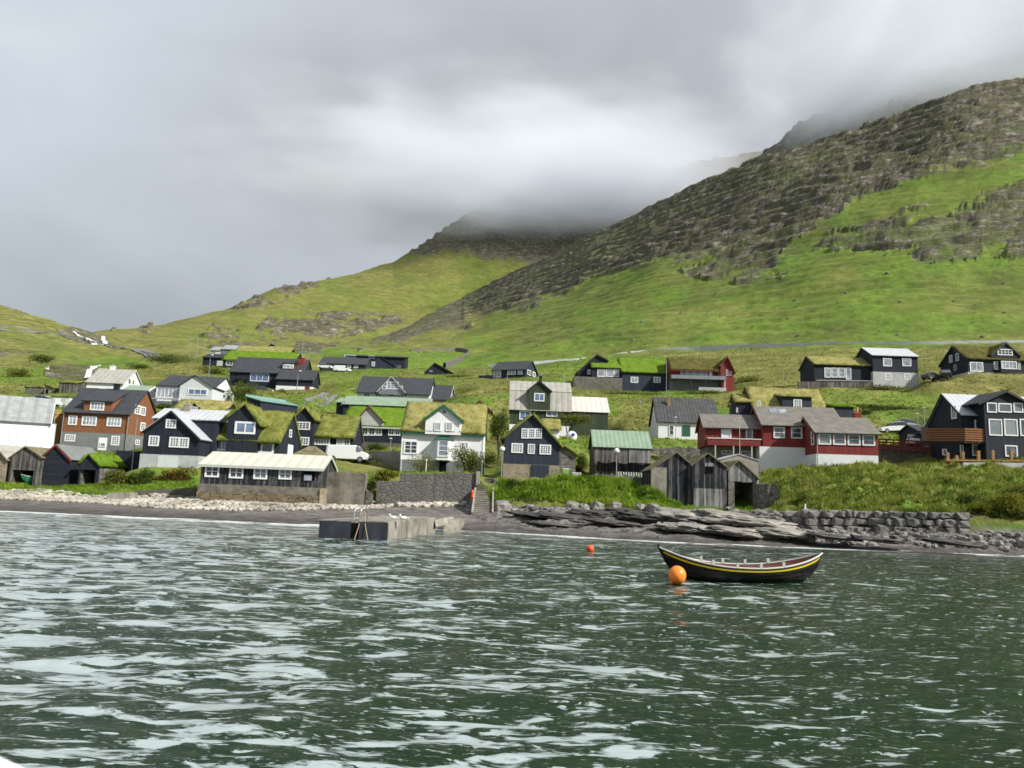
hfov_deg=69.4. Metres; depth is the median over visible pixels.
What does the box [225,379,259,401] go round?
tree
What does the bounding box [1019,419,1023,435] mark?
window
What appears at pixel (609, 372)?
window
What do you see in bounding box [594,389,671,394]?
bush
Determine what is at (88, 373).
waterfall
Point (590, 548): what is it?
mooring buoy
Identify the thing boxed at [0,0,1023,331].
sky
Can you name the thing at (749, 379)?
bush
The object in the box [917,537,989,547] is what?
rock slab
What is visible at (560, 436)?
field grass
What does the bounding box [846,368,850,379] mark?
terrace door
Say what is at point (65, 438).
window
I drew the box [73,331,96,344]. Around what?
waterfall
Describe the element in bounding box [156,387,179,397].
window
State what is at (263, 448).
window
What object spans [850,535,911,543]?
rock slab
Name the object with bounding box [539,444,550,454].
window
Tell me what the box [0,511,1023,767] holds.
sea
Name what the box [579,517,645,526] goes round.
rock slab
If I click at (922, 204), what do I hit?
hillside
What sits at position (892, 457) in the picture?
rail base wall
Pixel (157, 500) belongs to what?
beach stones
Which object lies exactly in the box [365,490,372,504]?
broken wall
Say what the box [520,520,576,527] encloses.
rock slab
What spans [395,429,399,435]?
window
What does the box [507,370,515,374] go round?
window
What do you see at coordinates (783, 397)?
dormered turf house
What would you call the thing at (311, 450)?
moss roofed shed
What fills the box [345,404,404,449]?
bright turf house
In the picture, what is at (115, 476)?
bush
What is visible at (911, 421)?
parked car
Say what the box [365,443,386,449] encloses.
bush
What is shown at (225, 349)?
grey flat house
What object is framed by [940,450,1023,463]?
deck posts
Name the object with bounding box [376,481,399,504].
garden wall
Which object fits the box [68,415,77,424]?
window
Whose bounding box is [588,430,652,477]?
green roofed boathouse
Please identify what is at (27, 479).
green rowing boat
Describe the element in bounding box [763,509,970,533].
boulder wall
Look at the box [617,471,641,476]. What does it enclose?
drying rack
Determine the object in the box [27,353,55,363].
bush
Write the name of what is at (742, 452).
window
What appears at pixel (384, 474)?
bush
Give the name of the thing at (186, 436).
black gable house
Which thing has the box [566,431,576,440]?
play tent
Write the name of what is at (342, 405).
green roofed barn
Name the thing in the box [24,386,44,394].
turf root cellar
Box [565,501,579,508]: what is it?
boulder
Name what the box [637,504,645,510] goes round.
boulder
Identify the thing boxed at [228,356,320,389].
red chimney house
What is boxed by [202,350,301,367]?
long turf house
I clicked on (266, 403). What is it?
teal roofed shed
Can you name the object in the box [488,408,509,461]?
tree
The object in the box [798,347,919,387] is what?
black metal roof house
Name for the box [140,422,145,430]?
window
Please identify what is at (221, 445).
window
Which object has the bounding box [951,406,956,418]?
window
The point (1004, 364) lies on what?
window
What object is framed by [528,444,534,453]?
window
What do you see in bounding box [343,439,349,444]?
porch window
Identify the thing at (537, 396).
window
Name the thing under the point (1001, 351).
window
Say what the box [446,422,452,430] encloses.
window
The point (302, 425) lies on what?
window
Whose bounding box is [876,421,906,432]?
parked car
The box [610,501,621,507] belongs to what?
boulder
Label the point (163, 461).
door
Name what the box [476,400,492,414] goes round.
brown gable house
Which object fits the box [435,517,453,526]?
broken slab
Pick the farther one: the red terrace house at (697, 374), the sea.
the red terrace house at (697, 374)
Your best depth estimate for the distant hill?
1057.60 m
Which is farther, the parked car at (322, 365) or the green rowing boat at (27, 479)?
the parked car at (322, 365)
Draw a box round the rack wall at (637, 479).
[612,476,641,483]
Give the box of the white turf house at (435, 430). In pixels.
[400,401,488,475]
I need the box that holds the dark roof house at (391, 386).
[355,376,434,398]
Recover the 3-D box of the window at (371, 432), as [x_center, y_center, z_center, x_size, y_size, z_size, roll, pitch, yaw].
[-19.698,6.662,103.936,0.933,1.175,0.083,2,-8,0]
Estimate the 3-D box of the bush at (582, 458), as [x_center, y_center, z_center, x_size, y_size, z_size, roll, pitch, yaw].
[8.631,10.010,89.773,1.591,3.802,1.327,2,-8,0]
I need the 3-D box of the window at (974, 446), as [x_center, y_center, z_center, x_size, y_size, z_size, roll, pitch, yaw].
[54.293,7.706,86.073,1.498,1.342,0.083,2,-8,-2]
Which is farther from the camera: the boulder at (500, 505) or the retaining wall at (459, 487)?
the retaining wall at (459, 487)
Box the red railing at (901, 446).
[878,438,931,454]
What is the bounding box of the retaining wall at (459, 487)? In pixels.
[399,472,475,502]
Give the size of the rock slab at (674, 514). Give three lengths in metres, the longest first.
5.760 x 4.729 x 1.369 m
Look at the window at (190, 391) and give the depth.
125.06 m
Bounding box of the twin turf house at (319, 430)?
[295,406,363,451]
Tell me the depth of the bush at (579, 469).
88.48 m
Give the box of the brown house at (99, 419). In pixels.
[60,383,156,451]
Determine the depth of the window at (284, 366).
170.90 m
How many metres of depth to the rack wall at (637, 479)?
76.49 m
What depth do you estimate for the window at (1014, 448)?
84.70 m
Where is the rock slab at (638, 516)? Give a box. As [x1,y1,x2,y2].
[612,509,667,523]
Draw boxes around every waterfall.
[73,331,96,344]
[84,365,100,377]
[101,336,107,344]
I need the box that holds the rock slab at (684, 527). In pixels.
[651,522,714,533]
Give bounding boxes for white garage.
[51,395,73,405]
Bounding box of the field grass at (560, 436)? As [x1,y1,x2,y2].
[0,344,1023,462]
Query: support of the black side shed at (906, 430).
on the hillside
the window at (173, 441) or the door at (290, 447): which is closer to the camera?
the window at (173, 441)
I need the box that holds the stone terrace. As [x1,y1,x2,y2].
[651,446,698,458]
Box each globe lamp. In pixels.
[500,446,504,475]
[614,448,618,476]
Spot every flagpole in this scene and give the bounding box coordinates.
[131,419,137,469]
[666,361,666,394]
[739,417,739,453]
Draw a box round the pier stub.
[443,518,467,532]
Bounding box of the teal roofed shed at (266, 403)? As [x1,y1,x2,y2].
[245,394,298,413]
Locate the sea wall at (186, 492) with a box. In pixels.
[134,488,197,496]
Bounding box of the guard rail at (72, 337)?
[0,325,155,354]
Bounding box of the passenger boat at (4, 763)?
[0,757,21,767]
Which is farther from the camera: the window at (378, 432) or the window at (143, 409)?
the window at (378, 432)
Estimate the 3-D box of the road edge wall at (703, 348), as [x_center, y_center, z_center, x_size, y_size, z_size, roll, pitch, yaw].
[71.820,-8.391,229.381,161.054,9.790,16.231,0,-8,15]
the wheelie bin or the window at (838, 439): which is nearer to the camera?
the wheelie bin
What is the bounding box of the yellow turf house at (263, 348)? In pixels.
[235,345,295,352]
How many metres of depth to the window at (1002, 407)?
85.37 m
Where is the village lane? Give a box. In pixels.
[304,392,337,407]
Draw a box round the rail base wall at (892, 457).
[878,446,929,463]
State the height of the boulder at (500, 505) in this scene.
1.275 m
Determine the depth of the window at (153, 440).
79.71 m
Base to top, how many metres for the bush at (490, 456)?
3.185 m
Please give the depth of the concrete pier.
41.59 m
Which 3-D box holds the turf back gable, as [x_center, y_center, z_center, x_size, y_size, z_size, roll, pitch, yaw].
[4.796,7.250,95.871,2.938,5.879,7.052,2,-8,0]
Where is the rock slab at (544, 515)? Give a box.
[524,511,588,521]
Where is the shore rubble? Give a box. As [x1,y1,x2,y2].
[495,504,1023,551]
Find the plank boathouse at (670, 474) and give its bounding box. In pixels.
[640,452,691,505]
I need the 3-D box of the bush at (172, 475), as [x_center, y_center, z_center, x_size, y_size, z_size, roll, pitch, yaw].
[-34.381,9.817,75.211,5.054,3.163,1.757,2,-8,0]
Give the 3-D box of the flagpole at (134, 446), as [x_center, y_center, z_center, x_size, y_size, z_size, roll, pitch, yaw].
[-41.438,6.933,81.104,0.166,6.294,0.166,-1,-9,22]
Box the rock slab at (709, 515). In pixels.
[687,508,754,525]
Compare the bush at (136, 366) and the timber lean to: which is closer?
the timber lean to
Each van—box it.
[325,445,371,461]
[333,365,350,371]
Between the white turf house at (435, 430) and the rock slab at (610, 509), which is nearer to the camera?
the rock slab at (610, 509)
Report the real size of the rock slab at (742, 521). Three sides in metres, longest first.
6.416 x 4.244 x 1.018 m
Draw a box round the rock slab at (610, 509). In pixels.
[597,507,630,512]
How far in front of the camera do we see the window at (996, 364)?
142.32 m
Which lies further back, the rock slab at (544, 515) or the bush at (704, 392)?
the bush at (704, 392)
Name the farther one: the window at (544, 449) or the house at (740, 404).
the house at (740, 404)
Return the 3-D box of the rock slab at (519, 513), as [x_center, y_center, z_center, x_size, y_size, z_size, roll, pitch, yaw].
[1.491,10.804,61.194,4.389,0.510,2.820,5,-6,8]
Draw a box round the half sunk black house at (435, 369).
[424,363,453,374]
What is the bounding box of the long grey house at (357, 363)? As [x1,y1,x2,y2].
[319,357,371,370]
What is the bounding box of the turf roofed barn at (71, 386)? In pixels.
[58,379,86,392]
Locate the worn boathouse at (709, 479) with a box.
[688,453,728,507]
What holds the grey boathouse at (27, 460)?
on the hillside
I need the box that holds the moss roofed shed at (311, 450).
[294,446,328,455]
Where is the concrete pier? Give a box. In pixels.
[318,505,435,540]
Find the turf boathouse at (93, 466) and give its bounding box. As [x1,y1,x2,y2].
[76,452,128,484]
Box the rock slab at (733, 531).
[698,525,783,538]
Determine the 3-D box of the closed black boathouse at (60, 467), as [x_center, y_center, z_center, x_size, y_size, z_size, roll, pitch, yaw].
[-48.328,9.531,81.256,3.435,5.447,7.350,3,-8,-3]
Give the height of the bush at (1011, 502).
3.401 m
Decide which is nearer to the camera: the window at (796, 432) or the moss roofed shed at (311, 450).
the moss roofed shed at (311, 450)
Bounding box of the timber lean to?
[54,413,64,443]
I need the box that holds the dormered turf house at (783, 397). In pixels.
[742,385,855,417]
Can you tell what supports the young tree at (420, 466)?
on the hillside
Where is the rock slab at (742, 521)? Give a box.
[717,516,799,528]
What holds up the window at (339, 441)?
in the twin turf house at (319, 430)
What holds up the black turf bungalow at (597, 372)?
on the hillside
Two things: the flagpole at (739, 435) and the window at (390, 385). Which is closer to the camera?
the flagpole at (739, 435)
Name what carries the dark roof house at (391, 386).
on the hillside
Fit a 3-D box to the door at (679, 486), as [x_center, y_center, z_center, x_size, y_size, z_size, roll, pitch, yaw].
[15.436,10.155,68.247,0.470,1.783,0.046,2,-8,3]
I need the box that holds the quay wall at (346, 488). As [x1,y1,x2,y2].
[326,472,367,504]
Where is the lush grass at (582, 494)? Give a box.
[0,470,759,512]
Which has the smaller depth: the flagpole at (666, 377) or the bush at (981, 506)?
the bush at (981, 506)
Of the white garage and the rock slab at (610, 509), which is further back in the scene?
the white garage
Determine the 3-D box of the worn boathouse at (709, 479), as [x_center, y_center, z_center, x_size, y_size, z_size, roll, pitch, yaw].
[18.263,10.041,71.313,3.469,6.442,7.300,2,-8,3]
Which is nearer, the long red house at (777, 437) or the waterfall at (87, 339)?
the long red house at (777, 437)
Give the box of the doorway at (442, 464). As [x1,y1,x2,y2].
[439,461,446,471]
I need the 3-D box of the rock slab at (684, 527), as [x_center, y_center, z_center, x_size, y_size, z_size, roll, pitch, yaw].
[13.335,10.579,54.034,6.516,0.808,3.525,7,-6,-4]
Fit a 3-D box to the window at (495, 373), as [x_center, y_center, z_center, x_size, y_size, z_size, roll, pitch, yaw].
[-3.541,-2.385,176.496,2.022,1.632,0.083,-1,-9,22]
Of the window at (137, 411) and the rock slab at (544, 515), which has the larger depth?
the window at (137, 411)
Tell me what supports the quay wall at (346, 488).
on the hillside
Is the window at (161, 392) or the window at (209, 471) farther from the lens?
the window at (161, 392)
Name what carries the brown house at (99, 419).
on the hillside
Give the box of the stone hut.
[44,383,58,393]
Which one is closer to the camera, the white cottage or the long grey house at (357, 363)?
the white cottage
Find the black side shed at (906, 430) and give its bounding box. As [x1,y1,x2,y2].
[896,424,928,446]
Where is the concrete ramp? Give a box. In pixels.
[107,493,137,498]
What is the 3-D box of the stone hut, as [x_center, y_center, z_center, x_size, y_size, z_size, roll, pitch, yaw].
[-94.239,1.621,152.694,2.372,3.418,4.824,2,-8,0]
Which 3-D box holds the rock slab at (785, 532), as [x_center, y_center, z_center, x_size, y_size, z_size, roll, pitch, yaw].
[19.348,10.523,52.171,4.865,0.616,2.650,5,-6,6]
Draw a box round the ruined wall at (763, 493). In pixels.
[753,483,780,508]
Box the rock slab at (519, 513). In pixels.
[505,511,534,517]
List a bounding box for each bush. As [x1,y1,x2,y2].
[4,367,34,376]
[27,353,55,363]
[100,467,132,486]
[125,362,151,368]
[125,471,153,484]
[136,353,199,364]
[138,467,156,477]
[151,465,198,481]
[154,403,174,408]
[192,365,227,374]
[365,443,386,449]
[367,477,376,490]
[374,469,399,480]
[443,374,470,377]
[484,451,496,464]
[507,478,522,485]
[575,465,586,474]
[577,451,587,469]
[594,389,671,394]
[677,389,726,393]
[734,375,764,382]
[794,492,810,503]
[856,383,911,389]
[858,409,871,414]
[956,492,984,504]
[965,502,993,514]
[988,507,1010,519]
[991,491,1023,515]
[998,481,1023,501]
[1002,506,1023,518]
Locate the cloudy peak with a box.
[761,51,1023,154]
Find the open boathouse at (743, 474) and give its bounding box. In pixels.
[724,460,759,507]
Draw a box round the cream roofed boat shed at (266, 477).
[196,451,337,503]
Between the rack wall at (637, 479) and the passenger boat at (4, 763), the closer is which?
the passenger boat at (4, 763)
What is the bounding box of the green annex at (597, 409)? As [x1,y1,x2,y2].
[570,396,609,435]
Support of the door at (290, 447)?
in the house at (249, 428)
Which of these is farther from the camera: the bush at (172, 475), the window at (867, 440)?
the window at (867, 440)
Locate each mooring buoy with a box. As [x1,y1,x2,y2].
[587,545,593,551]
[668,566,685,583]
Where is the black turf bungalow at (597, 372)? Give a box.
[572,354,667,391]
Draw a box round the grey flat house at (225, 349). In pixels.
[210,345,238,353]
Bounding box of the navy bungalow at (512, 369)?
[479,361,538,378]
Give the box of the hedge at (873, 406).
[844,403,925,410]
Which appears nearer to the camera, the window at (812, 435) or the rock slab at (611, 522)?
the rock slab at (611, 522)
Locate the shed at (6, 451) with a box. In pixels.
[0,445,22,481]
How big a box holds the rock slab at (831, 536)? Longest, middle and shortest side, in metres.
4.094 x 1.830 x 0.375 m
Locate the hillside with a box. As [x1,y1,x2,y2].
[0,78,1023,554]
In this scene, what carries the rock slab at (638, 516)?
on the hillside
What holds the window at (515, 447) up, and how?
in the black shore house at (534, 446)
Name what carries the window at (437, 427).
in the white turf house at (435, 430)
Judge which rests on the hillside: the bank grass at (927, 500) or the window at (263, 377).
the bank grass at (927, 500)
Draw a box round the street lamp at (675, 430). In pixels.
[674,417,676,444]
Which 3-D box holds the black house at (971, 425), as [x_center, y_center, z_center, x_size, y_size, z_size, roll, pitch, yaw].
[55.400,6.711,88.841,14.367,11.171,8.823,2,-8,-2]
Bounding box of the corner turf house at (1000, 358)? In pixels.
[938,341,1023,379]
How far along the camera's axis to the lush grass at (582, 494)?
68.11 m
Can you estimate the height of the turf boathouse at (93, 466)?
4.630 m
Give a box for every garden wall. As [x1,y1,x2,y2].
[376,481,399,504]
[962,462,1023,467]
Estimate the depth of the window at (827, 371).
150.97 m
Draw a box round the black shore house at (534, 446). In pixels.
[499,412,579,478]
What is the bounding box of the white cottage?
[84,364,142,388]
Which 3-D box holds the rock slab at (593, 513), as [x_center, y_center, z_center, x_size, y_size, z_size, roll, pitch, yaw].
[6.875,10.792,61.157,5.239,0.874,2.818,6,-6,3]
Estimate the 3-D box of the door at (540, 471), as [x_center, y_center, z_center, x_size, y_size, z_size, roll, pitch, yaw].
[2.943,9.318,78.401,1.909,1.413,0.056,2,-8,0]
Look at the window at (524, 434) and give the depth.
78.97 m
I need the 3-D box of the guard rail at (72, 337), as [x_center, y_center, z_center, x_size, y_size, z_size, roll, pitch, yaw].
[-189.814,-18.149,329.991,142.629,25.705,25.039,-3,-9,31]
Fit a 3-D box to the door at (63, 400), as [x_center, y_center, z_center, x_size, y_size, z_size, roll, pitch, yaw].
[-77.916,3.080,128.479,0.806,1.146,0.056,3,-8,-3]
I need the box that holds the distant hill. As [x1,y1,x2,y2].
[94,151,762,343]
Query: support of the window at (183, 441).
in the black gable house at (186, 436)
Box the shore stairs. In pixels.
[471,478,493,514]
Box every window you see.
[64,434,75,441]
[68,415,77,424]
[81,416,96,425]
[90,401,104,410]
[106,417,121,426]
[111,436,119,444]
[134,405,140,414]
[140,406,145,415]
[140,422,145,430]
[148,435,159,445]
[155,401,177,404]
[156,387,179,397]
[165,419,176,427]
[169,437,179,446]
[178,437,188,447]
[187,388,207,394]
[204,467,219,476]
[217,442,225,450]
[226,360,235,365]
[229,468,243,478]
[234,421,255,433]
[250,373,268,381]
[253,469,267,478]
[258,443,273,453]
[278,470,291,479]
[283,365,293,368]
[297,422,309,429]
[301,437,308,444]
[314,438,329,444]
[336,439,342,444]
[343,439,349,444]
[362,428,367,435]
[368,428,374,435]
[375,428,381,435]
[386,381,398,388]
[388,429,394,435]
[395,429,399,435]
[403,440,417,453]
[434,422,440,430]
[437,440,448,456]
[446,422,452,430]
[493,371,500,376]
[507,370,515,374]
[511,443,522,452]
[519,410,530,419]
[521,428,527,438]
[528,428,534,438]
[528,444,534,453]
[534,393,544,401]
[535,428,541,438]
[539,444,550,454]
[546,411,557,416]
[597,369,604,376]
[606,369,613,376]
[614,369,618,376]
[631,377,637,382]
[653,377,660,382]
[669,425,673,434]
[721,429,731,437]
[721,450,730,454]
[741,451,750,455]
[746,430,752,438]
[773,427,784,437]
[791,427,801,438]
[793,399,801,406]
[811,431,813,444]
[818,434,830,444]
[824,368,830,377]
[831,368,837,377]
[833,434,845,444]
[838,368,844,377]
[847,434,860,445]
[862,435,874,445]
[883,358,891,365]
[902,358,910,365]
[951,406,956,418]
[972,444,977,455]
[986,402,996,412]
[988,419,1002,435]
[993,361,998,369]
[997,349,1012,355]
[998,403,1011,412]
[1001,361,1016,368]
[1003,419,1017,435]
[1005,445,1017,456]
[1013,403,1023,412]
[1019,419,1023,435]
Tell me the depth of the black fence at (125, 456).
83.42 m
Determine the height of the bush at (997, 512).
2.158 m
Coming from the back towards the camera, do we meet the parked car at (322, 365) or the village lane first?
the parked car at (322, 365)
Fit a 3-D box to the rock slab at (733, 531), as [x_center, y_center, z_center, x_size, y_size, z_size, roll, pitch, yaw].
[16.415,10.559,52.616,6.349,0.702,3.277,7,-7,-7]
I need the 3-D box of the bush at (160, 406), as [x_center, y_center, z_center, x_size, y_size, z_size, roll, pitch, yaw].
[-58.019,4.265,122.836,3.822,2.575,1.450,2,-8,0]
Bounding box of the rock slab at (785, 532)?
[753,527,816,539]
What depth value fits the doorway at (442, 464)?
82.46 m
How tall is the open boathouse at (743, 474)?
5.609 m
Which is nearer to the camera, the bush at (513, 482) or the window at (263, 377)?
the bush at (513, 482)
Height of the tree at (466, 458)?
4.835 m
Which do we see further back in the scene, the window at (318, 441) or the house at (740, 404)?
the house at (740, 404)
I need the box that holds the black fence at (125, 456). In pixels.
[116,450,141,470]
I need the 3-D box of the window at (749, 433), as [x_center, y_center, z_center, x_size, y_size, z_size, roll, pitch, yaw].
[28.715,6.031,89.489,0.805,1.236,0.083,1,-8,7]
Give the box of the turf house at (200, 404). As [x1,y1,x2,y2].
[172,398,236,410]
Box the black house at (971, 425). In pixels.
[915,390,1023,460]
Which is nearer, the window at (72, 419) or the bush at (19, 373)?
the window at (72, 419)
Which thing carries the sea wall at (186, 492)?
on the hillside
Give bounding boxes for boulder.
[494,500,511,510]
[524,504,533,509]
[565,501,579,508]
[580,503,587,508]
[590,502,604,508]
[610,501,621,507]
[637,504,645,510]
[646,503,659,510]
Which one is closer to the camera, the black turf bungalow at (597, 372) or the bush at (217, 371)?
the black turf bungalow at (597, 372)
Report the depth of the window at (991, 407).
85.31 m
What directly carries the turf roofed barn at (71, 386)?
on the hillside
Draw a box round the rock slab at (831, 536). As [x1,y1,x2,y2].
[803,532,863,541]
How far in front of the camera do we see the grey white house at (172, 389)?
125.66 m
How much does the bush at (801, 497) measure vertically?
2.632 m
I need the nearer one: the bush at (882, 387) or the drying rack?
the drying rack
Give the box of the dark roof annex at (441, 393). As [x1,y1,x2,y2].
[431,385,454,402]
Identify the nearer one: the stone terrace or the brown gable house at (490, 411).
the stone terrace
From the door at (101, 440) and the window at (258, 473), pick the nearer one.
the window at (258, 473)
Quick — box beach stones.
[0,488,471,510]
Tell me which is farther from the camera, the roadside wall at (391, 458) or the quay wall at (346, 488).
the roadside wall at (391, 458)
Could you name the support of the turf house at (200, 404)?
on the hillside
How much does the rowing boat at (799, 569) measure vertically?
1.544 m
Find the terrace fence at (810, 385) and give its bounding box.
[797,380,872,388]
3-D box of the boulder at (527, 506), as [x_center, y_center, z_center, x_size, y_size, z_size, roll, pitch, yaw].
[1.603,10.898,65.073,1.017,0.680,0.768,-3,-9,31]
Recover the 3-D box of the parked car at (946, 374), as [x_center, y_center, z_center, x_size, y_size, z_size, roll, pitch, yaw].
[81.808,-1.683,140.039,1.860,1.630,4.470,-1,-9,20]
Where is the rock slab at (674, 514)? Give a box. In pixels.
[652,507,710,523]
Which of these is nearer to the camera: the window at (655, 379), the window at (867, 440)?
the window at (867, 440)
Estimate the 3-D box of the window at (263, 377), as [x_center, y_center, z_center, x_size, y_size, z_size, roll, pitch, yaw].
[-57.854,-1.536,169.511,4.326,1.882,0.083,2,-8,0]
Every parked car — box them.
[30,395,62,406]
[254,386,272,390]
[317,363,332,369]
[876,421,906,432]
[896,418,918,424]
[905,435,920,445]
[921,372,942,380]
[938,370,951,379]
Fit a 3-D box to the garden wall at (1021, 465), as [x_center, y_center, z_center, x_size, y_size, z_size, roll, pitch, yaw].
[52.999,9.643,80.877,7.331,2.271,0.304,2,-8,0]
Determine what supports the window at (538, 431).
in the black shore house at (534, 446)
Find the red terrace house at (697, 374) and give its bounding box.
[665,356,735,390]
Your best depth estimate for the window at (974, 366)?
142.27 m
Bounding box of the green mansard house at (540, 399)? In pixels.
[509,374,571,435]
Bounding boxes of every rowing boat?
[21,473,32,483]
[658,544,823,582]
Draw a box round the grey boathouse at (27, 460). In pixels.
[8,446,49,485]
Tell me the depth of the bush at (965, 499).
57.68 m
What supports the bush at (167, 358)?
on the hillside
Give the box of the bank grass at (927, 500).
[760,457,1023,513]
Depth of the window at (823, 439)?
82.62 m
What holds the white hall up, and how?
on the hillside
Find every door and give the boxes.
[61,398,65,404]
[97,437,106,449]
[157,456,178,466]
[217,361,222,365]
[287,444,292,453]
[531,465,548,477]
[629,449,650,462]
[677,484,681,502]
[682,425,689,435]
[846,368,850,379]
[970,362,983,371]
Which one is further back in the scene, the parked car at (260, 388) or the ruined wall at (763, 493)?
the parked car at (260, 388)
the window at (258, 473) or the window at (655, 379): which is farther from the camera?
the window at (655, 379)
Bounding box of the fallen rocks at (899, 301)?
[436,270,1005,359]
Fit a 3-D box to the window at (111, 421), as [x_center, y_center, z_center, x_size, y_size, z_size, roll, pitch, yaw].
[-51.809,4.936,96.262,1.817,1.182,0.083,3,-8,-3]
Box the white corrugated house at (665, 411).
[648,395,717,438]
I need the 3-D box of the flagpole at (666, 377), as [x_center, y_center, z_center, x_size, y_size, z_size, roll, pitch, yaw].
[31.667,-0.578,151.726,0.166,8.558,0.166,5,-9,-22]
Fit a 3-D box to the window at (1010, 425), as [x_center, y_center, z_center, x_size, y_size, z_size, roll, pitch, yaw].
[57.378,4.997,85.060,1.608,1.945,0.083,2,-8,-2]
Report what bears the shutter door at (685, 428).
in the white corrugated house at (665, 411)
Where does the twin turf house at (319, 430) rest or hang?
on the hillside
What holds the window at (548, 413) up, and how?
in the green mansard house at (540, 399)
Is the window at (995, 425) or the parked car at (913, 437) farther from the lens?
the parked car at (913, 437)
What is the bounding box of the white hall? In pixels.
[0,395,56,447]
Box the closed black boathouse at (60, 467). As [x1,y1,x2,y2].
[41,444,95,485]
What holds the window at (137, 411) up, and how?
in the brown house at (99, 419)
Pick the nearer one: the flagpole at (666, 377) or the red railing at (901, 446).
the red railing at (901, 446)
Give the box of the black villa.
[345,355,407,368]
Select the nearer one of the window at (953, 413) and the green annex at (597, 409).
the window at (953, 413)
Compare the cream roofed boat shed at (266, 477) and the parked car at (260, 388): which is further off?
the parked car at (260, 388)
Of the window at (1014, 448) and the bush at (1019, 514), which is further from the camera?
the window at (1014, 448)
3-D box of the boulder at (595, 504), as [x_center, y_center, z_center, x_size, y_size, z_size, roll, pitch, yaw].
[7.350,10.630,64.217,0.993,0.850,1.139,5,-8,-19]
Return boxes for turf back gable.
[540,418,561,438]
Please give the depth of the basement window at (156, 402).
125.46 m
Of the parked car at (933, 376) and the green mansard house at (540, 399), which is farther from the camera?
the parked car at (933, 376)
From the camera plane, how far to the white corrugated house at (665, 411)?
108.75 m
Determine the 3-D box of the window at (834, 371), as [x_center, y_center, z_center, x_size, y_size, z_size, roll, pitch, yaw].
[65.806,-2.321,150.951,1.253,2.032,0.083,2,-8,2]
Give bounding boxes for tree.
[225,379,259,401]
[405,450,436,471]
[446,443,488,471]
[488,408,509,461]
[549,412,595,432]
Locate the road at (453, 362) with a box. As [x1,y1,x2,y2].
[409,347,470,367]
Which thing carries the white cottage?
on the hillside
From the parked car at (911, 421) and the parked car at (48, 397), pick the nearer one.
the parked car at (911, 421)
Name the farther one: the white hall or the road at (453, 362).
the road at (453, 362)
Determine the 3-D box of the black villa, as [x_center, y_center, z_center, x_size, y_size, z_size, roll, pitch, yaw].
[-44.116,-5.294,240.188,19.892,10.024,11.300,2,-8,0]
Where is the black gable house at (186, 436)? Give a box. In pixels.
[139,401,229,467]
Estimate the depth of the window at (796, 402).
113.07 m
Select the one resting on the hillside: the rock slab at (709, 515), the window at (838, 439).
the rock slab at (709, 515)
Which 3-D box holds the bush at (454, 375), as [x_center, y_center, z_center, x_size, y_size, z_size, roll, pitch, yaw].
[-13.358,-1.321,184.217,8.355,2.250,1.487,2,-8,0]
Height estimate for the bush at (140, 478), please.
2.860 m
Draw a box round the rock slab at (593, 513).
[564,509,613,518]
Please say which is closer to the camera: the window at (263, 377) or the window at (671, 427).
the window at (671, 427)
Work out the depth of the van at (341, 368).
213.49 m
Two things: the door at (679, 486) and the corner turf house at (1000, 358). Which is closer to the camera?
the door at (679, 486)
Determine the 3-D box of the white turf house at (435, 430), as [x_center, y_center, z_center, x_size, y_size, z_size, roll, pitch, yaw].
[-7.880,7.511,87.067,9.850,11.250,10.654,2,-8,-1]
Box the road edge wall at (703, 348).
[488,340,1023,366]
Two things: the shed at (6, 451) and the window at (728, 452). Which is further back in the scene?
the window at (728, 452)
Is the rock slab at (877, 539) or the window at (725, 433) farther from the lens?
the window at (725, 433)
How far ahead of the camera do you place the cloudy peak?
951.71 m
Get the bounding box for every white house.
[124,385,156,404]
[152,375,233,404]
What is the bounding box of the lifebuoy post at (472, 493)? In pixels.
[471,490,473,506]
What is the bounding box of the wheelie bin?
[562,468,568,473]
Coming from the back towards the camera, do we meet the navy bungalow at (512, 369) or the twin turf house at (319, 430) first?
the navy bungalow at (512, 369)
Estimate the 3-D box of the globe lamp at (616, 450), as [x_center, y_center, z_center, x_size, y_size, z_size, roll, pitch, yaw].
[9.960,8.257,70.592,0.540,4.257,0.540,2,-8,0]
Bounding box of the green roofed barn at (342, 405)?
[335,395,432,414]
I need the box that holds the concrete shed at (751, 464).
[717,454,759,494]
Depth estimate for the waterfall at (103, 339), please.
430.87 m
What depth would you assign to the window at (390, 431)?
103.93 m
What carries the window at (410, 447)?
in the white turf house at (435, 430)
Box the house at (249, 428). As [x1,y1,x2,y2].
[215,401,302,453]
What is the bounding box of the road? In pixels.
[0,328,158,356]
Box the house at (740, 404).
[727,393,757,414]
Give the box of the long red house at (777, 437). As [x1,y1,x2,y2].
[695,406,881,471]
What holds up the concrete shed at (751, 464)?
on the hillside
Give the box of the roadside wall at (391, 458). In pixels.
[369,451,400,469]
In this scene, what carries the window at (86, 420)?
in the brown house at (99, 419)
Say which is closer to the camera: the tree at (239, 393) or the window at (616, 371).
the tree at (239, 393)

